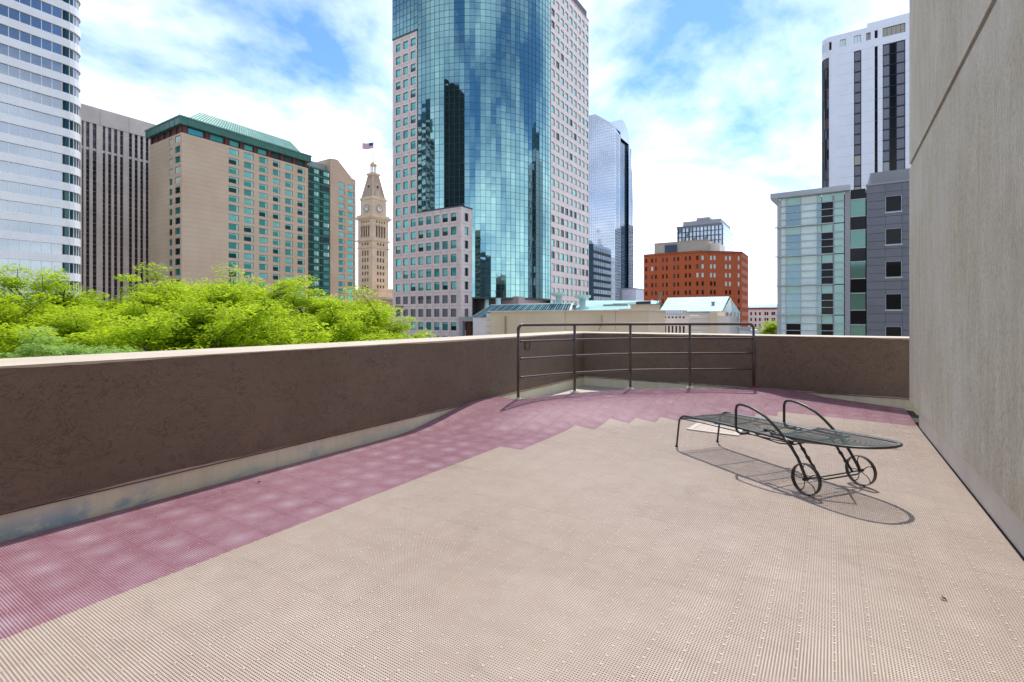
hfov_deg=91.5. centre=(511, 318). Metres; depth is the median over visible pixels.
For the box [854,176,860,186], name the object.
window
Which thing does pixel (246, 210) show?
window
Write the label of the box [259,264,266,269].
window
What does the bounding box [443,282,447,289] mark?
window
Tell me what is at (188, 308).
locust tree
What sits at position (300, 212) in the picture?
window
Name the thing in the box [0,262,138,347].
locust tree
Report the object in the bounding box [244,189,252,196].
window
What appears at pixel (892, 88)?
window
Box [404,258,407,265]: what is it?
window
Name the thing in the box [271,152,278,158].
window
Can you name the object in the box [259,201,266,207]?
window
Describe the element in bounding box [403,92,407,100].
window
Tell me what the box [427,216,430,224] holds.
window
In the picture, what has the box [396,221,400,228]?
window
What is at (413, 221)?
window
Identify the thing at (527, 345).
wall plate
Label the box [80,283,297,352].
locust tree
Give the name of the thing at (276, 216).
window
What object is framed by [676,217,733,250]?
apartment tower
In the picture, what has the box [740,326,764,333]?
building
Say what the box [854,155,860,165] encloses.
window
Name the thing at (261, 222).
window
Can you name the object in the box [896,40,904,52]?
window
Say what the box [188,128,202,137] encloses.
window
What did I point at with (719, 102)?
sky
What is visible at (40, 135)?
office tower
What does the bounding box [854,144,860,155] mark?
window
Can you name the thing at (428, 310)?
window
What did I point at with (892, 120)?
window
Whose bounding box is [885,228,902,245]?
window
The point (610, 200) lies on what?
office tower
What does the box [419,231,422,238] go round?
window
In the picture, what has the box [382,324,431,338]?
locust tree
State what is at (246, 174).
window
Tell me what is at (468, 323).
door panel
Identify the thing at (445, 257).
window
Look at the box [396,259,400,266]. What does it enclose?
window
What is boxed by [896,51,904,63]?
window
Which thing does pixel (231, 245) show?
window
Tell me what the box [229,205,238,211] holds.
window
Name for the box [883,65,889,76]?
window
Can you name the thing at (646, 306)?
building
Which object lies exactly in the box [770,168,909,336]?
office building
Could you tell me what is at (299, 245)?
window
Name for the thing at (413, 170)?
window
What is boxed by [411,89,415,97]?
window
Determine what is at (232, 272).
window
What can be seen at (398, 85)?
window
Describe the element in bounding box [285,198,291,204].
window
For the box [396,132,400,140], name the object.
window
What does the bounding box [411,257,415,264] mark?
window
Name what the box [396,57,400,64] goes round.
window
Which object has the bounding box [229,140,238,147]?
window
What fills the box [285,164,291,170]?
window
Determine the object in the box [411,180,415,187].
window
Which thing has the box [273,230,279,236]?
window
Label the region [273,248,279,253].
window
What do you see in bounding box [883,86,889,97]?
window
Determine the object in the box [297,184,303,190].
window
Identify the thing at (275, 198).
window
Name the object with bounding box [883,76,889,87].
window
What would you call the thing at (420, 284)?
window
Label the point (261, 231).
window
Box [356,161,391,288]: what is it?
clock tower
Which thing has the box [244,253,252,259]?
window
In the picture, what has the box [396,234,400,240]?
window
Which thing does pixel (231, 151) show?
window
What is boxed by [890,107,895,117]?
window
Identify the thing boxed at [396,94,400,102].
window
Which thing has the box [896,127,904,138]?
window
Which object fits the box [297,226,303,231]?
window
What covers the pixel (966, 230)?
building wall
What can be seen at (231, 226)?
window
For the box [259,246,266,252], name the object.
window
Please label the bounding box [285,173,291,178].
window
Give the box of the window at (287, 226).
[285,224,291,229]
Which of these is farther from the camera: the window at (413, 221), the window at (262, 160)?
the window at (262, 160)
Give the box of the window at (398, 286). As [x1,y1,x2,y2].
[396,284,400,291]
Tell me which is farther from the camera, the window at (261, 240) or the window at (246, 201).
the window at (261, 240)
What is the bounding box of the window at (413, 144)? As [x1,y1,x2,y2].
[411,141,415,148]
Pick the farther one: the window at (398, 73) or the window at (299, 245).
the window at (299, 245)
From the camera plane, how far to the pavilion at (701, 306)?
91.67 m
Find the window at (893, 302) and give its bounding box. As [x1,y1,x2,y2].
[885,294,902,310]
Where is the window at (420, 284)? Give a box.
[419,283,422,290]
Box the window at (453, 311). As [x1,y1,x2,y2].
[451,309,455,316]
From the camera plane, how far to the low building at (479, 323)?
126.00 m
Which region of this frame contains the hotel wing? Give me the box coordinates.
[317,158,355,306]
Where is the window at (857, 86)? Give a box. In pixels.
[854,82,860,92]
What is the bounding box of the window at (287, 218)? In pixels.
[285,215,291,221]
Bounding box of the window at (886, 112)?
[883,108,889,119]
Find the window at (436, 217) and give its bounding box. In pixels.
[434,215,438,223]
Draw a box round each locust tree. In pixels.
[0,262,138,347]
[0,281,223,358]
[0,288,99,358]
[0,326,143,358]
[2,340,98,357]
[23,261,201,328]
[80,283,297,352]
[105,263,312,330]
[139,296,369,351]
[181,278,201,291]
[182,283,394,348]
[193,277,282,326]
[245,303,435,344]
[255,282,303,315]
[257,274,413,339]
[307,295,417,338]
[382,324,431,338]
[755,319,776,333]
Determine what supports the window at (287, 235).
in the hotel
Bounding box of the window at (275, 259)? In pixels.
[273,256,279,262]
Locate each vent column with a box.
[551,292,566,302]
[574,295,590,307]
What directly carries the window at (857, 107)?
in the apartment tower at (865, 102)
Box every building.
[307,161,329,308]
[356,288,392,329]
[472,303,575,335]
[486,309,666,334]
[589,240,610,300]
[611,258,614,300]
[619,304,663,309]
[644,239,748,326]
[665,310,736,333]
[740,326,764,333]
[748,307,776,328]
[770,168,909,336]
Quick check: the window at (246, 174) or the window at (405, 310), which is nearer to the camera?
the window at (405, 310)
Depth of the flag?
262.83 m
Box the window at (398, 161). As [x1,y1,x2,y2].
[396,158,400,165]
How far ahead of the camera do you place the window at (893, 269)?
59.89 m
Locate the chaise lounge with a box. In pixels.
[675,399,902,495]
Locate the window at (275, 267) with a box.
[273,265,279,270]
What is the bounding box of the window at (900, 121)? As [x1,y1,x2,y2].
[896,116,904,127]
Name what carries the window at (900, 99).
in the apartment tower at (865, 102)
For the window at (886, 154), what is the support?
in the apartment tower at (865, 102)
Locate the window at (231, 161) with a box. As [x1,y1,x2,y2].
[229,158,238,165]
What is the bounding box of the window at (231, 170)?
[229,167,238,174]
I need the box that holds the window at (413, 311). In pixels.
[411,309,415,316]
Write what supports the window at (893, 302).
in the office building at (842, 263)
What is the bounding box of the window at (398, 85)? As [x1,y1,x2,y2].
[396,82,400,89]
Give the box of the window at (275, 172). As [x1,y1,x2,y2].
[273,169,279,175]
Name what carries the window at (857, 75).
in the apartment tower at (865, 102)
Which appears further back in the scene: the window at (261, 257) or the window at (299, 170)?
the window at (299, 170)
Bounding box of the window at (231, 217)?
[229,214,238,220]
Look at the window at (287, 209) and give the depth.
179.71 m
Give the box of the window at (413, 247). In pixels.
[411,245,415,251]
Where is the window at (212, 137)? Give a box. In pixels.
[210,134,222,142]
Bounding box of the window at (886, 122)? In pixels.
[883,119,889,129]
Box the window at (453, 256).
[451,254,455,261]
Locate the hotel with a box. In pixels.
[144,112,311,312]
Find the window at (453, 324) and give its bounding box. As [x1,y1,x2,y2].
[451,322,455,329]
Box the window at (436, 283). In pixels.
[435,282,438,289]
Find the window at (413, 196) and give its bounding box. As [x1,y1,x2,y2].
[411,193,415,200]
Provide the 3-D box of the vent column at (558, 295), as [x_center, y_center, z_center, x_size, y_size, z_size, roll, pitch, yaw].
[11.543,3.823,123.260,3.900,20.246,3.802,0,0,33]
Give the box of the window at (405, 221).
[404,220,407,227]
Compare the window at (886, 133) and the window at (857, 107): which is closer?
the window at (886, 133)
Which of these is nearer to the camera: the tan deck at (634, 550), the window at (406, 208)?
the tan deck at (634, 550)
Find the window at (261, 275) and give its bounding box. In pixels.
[259,273,266,278]
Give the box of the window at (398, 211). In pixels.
[396,208,400,215]
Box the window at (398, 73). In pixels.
[396,69,400,77]
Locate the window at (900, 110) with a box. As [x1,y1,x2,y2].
[896,105,904,116]
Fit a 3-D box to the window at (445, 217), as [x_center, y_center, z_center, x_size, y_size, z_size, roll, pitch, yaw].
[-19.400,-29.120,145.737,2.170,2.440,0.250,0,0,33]
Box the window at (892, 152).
[890,150,895,160]
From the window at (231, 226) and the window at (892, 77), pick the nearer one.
the window at (892, 77)
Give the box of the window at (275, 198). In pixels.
[273,195,279,201]
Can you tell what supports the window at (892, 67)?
in the apartment tower at (865, 102)
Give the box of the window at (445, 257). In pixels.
[443,255,447,262]
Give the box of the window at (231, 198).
[229,195,238,202]
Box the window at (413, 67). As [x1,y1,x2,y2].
[411,64,415,71]
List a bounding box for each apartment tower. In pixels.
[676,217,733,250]
[822,13,910,193]
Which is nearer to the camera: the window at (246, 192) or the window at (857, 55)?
the window at (857, 55)
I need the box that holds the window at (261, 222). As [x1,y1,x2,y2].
[259,219,266,225]
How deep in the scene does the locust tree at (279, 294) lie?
45.85 m
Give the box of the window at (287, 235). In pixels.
[285,232,291,238]
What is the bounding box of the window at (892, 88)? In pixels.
[890,85,895,96]
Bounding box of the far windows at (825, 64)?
[822,30,877,187]
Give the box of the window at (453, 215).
[451,213,455,220]
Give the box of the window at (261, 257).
[259,255,266,260]
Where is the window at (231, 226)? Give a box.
[229,223,238,230]
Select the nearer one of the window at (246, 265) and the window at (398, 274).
the window at (398, 274)
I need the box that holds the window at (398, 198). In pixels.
[396,196,400,203]
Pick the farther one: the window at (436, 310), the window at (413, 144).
the window at (413, 144)
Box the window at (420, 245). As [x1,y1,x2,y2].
[419,244,422,251]
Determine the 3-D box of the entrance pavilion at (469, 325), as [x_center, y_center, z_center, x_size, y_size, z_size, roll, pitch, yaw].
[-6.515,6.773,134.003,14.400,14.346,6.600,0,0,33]
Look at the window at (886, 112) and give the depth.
136.65 m
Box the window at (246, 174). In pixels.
[244,171,252,178]
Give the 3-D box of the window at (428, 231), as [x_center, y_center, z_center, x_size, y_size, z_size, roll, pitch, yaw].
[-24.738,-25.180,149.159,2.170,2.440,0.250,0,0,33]
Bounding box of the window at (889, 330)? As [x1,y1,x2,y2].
[885,326,901,335]
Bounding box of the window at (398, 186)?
[396,183,400,190]
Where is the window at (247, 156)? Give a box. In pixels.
[244,152,252,159]
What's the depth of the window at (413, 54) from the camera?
152.71 m
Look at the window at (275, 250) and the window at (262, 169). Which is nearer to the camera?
the window at (262, 169)
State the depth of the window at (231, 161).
163.33 m
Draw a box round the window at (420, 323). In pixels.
[419,322,422,329]
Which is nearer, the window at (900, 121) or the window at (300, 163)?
the window at (900, 121)
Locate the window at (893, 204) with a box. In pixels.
[885,195,902,212]
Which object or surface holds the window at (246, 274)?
in the hotel
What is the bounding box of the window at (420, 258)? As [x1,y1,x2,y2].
[419,257,422,264]
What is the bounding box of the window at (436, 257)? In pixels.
[434,255,438,263]
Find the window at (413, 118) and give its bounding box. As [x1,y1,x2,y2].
[411,115,415,123]
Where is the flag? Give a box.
[362,143,372,148]
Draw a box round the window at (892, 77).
[890,74,895,85]
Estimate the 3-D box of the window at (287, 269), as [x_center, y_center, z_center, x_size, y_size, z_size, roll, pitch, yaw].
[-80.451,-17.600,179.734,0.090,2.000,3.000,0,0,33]
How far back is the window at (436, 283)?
147.56 m
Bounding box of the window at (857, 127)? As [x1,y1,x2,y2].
[854,124,860,134]
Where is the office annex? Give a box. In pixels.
[621,288,643,300]
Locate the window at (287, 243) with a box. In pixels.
[285,241,291,246]
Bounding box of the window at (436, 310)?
[435,309,438,316]
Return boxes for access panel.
[687,422,742,435]
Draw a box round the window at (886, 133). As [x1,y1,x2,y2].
[883,129,889,140]
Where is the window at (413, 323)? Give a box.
[411,322,415,329]
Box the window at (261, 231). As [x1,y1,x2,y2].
[259,228,266,234]
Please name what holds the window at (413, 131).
in the office tower at (490, 152)
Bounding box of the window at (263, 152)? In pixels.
[258,148,265,155]
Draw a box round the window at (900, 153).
[896,148,904,159]
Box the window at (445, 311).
[443,309,447,316]
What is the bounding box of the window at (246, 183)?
[244,180,252,187]
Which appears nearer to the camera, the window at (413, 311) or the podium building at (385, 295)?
the window at (413, 311)
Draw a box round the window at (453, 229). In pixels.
[451,227,455,234]
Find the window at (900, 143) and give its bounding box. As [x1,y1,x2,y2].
[896,138,904,149]
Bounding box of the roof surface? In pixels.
[535,385,918,425]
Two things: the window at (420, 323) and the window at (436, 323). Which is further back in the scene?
the window at (420, 323)
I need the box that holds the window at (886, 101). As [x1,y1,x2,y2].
[883,97,889,108]
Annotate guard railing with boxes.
[514,323,758,399]
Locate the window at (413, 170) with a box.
[411,167,415,174]
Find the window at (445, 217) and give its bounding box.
[443,214,447,221]
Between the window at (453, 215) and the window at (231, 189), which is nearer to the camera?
the window at (453, 215)
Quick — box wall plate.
[525,342,529,348]
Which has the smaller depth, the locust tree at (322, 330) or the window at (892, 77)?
the locust tree at (322, 330)
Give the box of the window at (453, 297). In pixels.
[451,295,455,302]
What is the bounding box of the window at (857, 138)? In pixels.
[854,134,860,144]
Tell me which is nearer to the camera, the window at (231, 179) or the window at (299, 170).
the window at (231, 179)
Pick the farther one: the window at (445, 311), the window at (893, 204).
the window at (445, 311)
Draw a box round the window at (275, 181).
[273,178,279,184]
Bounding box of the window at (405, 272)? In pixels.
[403,271,407,278]
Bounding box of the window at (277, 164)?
[273,161,279,167]
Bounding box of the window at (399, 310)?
[396,309,400,316]
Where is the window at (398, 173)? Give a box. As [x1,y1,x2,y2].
[396,170,400,177]
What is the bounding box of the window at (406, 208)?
[404,207,407,214]
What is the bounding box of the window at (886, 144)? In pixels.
[883,140,889,151]
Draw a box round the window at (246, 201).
[244,198,252,205]
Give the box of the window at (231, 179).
[229,176,238,183]
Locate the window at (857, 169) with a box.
[854,165,860,175]
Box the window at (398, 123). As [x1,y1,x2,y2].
[396,120,400,127]
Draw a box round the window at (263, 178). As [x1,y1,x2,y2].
[259,175,266,181]
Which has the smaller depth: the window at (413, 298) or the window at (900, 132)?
the window at (900, 132)
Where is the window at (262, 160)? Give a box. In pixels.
[259,157,266,163]
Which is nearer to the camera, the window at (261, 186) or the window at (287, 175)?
the window at (261, 186)
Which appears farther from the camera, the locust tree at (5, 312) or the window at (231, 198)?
the window at (231, 198)
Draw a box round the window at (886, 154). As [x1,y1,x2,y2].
[883,151,889,161]
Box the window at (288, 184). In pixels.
[285,181,291,187]
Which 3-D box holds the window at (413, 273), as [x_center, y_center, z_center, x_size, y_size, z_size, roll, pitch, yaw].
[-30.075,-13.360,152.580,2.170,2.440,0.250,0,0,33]
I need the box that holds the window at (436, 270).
[435,269,438,276]
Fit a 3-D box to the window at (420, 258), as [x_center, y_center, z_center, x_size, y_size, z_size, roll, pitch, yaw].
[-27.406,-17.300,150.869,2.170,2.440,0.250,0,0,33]
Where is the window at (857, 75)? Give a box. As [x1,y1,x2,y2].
[854,71,860,82]
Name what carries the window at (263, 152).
in the hotel
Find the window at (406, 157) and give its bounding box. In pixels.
[404,156,407,163]
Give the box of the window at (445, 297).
[443,295,447,302]
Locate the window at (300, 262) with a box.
[297,259,303,264]
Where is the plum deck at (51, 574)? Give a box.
[0,387,916,639]
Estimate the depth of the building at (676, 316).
67.43 m
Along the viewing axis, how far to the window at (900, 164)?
134.99 m
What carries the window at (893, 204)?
in the office building at (842, 263)
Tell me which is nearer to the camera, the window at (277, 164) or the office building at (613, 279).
the window at (277, 164)
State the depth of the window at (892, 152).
135.97 m
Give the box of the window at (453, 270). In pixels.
[451,268,455,275]
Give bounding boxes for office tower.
[0,0,80,308]
[79,103,154,304]
[392,0,588,338]
[589,114,632,300]
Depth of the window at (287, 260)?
179.71 m
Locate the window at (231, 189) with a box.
[229,186,238,193]
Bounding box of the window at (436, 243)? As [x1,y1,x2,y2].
[435,242,438,249]
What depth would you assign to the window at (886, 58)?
136.65 m
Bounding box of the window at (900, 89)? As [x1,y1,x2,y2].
[896,83,904,95]
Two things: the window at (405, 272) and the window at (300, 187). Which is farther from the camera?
the window at (300, 187)
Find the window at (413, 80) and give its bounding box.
[411,76,415,84]
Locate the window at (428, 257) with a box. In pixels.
[427,256,430,263]
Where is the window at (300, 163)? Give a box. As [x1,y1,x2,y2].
[296,160,302,165]
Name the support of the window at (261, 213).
in the hotel
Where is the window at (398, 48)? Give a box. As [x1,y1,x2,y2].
[396,44,400,51]
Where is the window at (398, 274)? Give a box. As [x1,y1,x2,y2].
[396,271,400,278]
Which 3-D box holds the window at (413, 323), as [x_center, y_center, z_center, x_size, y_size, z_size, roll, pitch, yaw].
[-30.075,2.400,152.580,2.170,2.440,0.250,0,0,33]
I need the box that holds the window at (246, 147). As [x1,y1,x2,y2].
[244,144,252,151]
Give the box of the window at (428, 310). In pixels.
[427,309,430,316]
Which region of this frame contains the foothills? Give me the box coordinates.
[748,304,776,307]
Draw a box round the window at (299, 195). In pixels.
[297,192,303,198]
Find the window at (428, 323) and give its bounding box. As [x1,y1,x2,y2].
[427,322,430,329]
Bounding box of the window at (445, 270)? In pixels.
[443,268,447,275]
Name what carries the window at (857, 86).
in the apartment tower at (865, 102)
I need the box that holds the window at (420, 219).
[419,218,422,225]
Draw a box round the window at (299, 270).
[297,267,303,272]
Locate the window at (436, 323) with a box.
[435,322,438,329]
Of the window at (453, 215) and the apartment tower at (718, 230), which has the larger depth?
the apartment tower at (718, 230)
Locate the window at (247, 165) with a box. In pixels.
[244,162,252,168]
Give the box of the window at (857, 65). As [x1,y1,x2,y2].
[854,61,860,72]
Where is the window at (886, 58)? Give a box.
[883,54,889,65]
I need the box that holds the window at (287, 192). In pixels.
[285,190,291,195]
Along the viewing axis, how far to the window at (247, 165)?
167.39 m
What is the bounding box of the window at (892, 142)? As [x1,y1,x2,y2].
[890,139,895,149]
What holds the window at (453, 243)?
in the office tower at (490, 152)
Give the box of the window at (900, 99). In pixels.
[896,94,904,106]
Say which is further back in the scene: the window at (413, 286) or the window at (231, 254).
the window at (231, 254)
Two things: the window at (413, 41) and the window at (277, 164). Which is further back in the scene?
the window at (277, 164)
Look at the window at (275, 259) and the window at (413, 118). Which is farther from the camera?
the window at (275, 259)
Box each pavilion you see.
[459,317,472,335]
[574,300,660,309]
[660,296,740,333]
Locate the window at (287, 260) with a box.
[285,258,291,263]
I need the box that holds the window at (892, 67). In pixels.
[890,64,895,74]
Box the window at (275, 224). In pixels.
[273,222,279,227]
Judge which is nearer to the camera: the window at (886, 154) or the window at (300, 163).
the window at (886, 154)
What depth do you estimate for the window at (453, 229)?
144.23 m
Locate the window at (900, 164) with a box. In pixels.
[896,159,904,169]
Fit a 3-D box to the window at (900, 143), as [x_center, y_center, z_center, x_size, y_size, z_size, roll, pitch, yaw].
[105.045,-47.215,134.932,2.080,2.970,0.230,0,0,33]
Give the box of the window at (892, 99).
[890,96,895,107]
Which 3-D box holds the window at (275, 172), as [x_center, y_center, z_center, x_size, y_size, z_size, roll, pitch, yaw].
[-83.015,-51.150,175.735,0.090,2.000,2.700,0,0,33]
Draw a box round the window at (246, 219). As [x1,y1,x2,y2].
[244,217,252,223]
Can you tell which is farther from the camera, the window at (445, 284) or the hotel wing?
the hotel wing
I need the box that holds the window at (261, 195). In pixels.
[259,192,266,199]
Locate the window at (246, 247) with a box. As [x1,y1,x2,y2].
[244,244,252,250]
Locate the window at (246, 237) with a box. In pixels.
[244,235,252,241]
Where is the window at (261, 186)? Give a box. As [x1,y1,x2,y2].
[259,183,266,190]
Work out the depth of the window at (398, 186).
156.14 m
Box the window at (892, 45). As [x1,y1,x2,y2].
[890,42,895,53]
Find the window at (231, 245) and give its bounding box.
[229,242,238,248]
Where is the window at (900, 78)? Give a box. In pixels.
[896,73,904,84]
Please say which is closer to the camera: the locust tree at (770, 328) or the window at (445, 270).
the locust tree at (770, 328)
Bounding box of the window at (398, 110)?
[396,107,400,114]
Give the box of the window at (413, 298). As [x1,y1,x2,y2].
[411,296,415,303]
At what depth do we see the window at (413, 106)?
152.71 m
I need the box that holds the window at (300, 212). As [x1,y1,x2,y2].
[297,209,303,215]
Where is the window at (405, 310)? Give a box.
[404,309,407,316]
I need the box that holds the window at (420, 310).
[419,309,422,316]
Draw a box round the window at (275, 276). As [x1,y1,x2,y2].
[273,274,279,279]
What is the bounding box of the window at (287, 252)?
[285,249,291,254]
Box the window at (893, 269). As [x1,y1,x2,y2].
[885,261,902,277]
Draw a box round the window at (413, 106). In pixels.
[411,102,415,110]
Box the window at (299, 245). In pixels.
[297,242,303,248]
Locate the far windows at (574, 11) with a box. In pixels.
[574,11,587,304]
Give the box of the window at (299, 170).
[297,167,303,173]
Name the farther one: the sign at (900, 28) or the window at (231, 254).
the window at (231, 254)
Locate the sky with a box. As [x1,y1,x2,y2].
[79,0,908,305]
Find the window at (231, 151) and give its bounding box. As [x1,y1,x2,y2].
[229,148,238,156]
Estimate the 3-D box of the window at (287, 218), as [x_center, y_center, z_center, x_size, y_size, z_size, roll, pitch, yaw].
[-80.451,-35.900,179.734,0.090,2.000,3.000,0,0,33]
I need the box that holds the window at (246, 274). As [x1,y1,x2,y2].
[244,272,252,277]
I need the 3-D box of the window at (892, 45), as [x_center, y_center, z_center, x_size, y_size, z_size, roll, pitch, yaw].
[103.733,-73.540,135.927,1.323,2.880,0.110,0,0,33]
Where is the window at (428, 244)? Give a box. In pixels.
[427,243,430,250]
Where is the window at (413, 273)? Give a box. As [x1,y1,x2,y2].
[411,270,415,277]
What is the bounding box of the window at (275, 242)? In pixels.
[273,239,279,244]
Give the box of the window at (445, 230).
[443,228,447,235]
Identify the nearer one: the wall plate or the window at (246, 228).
the wall plate
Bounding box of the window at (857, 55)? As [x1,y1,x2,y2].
[854,50,860,61]
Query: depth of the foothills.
8488.12 m
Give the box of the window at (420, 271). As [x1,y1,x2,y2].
[419,270,422,277]
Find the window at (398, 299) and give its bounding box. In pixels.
[396,297,400,303]
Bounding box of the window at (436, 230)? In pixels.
[435,229,438,236]
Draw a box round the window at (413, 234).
[411,232,415,239]
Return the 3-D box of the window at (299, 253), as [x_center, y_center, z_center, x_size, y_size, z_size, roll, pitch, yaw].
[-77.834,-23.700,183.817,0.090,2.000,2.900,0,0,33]
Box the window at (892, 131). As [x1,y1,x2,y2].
[890,128,895,139]
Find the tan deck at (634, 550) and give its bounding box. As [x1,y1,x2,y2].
[0,412,1023,681]
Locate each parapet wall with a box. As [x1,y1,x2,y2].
[0,332,583,541]
[558,331,918,414]
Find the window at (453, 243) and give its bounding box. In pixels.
[451,240,455,248]
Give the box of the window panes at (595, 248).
[594,246,610,300]
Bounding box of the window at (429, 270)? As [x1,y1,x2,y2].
[427,269,430,276]
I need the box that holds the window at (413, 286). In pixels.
[411,283,415,290]
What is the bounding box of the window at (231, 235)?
[229,233,238,239]
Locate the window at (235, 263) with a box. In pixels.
[229,261,238,267]
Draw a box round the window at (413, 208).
[411,206,415,213]
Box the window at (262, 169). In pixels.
[259,166,266,172]
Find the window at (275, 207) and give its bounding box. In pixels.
[273,204,279,210]
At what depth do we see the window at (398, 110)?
156.14 m
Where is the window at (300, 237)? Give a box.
[297,234,303,239]
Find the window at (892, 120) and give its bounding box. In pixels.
[890,117,895,128]
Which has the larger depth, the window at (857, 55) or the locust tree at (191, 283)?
the window at (857, 55)
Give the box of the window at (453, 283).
[451,281,455,289]
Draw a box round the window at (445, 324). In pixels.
[443,322,447,329]
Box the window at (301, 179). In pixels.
[297,176,303,182]
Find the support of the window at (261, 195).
in the hotel
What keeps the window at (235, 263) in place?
in the hotel
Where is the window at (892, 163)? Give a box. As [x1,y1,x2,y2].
[890,160,895,170]
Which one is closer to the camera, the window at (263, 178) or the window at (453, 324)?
the window at (453, 324)
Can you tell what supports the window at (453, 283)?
in the office tower at (490, 152)
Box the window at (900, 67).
[896,62,904,73]
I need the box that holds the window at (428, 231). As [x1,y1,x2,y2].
[427,230,430,237]
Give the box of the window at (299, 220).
[297,217,303,223]
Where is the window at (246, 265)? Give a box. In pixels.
[244,262,252,268]
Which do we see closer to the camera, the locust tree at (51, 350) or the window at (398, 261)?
the locust tree at (51, 350)
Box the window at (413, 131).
[411,128,415,136]
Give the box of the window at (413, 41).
[411,38,415,45]
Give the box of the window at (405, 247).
[404,245,407,252]
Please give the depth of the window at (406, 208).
154.34 m
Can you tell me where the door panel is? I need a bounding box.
[466,321,471,335]
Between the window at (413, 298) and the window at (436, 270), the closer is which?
the window at (436, 270)
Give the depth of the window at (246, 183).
167.39 m
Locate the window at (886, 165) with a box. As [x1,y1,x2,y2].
[883,161,889,171]
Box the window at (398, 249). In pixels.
[396,246,400,253]
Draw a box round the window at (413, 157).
[411,154,415,161]
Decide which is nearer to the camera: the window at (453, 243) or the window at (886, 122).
the window at (886, 122)
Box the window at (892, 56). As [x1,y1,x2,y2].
[890,53,895,64]
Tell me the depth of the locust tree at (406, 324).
48.82 m
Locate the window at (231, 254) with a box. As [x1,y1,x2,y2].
[229,252,238,258]
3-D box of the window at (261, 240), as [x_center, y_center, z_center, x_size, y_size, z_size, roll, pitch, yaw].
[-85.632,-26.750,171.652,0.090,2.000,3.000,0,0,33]
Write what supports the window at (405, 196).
in the office tower at (490, 152)
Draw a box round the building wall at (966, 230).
[909,0,1023,560]
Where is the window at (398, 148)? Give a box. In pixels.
[396,145,400,152]
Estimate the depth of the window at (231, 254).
163.33 m
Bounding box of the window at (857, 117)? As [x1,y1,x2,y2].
[854,113,860,124]
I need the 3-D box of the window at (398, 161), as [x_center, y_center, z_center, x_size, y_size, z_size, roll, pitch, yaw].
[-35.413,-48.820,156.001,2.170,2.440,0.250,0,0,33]
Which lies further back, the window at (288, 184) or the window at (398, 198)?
the window at (288, 184)
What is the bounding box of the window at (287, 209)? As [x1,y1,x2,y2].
[285,207,291,212]
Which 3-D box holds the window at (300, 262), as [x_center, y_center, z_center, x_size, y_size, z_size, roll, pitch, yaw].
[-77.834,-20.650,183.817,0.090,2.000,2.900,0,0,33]
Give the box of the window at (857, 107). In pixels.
[854,103,860,113]
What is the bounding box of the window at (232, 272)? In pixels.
[229,270,238,276]
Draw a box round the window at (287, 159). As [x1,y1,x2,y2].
[284,156,291,162]
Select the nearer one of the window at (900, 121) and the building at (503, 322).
the building at (503, 322)
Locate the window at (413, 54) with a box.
[411,51,415,58]
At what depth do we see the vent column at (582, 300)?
119.07 m
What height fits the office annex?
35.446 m
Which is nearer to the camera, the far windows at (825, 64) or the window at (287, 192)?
the far windows at (825, 64)
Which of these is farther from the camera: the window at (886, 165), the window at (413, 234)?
the window at (413, 234)
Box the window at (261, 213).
[259,210,266,216]
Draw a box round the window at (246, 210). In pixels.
[244,207,252,214]
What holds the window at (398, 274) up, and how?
in the office tower at (490, 152)
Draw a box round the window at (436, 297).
[434,295,438,303]
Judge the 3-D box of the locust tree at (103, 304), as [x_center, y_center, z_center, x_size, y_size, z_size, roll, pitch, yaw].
[-37.214,4.252,49.684,16.062,19.406,16.163,0,0,5]
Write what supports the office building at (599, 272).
on the ground
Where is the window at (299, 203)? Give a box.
[297,201,303,206]
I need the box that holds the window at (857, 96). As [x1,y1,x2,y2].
[854,92,860,103]
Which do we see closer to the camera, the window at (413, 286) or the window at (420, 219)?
the window at (420, 219)
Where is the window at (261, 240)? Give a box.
[259,237,266,243]
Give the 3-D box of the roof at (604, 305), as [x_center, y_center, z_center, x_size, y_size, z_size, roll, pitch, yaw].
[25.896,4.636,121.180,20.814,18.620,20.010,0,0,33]
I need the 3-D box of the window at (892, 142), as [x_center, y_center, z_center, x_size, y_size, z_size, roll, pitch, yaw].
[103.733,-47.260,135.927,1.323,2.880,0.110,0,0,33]
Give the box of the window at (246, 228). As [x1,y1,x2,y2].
[244,226,252,232]
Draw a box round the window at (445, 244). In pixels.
[443,241,447,248]
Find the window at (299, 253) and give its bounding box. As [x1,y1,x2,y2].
[297,251,303,256]
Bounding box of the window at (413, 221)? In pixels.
[411,219,415,226]
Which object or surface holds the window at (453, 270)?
in the office tower at (490, 152)
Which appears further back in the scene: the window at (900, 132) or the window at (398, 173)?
the window at (398, 173)
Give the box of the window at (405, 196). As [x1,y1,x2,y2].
[404,194,407,201]
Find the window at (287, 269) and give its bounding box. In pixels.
[285,266,291,271]
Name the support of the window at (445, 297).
in the office tower at (490, 152)
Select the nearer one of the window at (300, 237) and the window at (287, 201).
the window at (287, 201)
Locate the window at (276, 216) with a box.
[273,213,279,219]
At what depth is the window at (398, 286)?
156.14 m
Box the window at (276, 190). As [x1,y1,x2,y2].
[273,187,279,193]
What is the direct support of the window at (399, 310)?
in the office tower at (490, 152)
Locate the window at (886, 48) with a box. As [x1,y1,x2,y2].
[883,43,889,55]
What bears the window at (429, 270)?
in the office tower at (490, 152)
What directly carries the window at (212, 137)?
in the hotel
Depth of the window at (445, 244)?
145.86 m
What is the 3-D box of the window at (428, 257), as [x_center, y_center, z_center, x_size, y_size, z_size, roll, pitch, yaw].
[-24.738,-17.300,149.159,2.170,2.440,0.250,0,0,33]

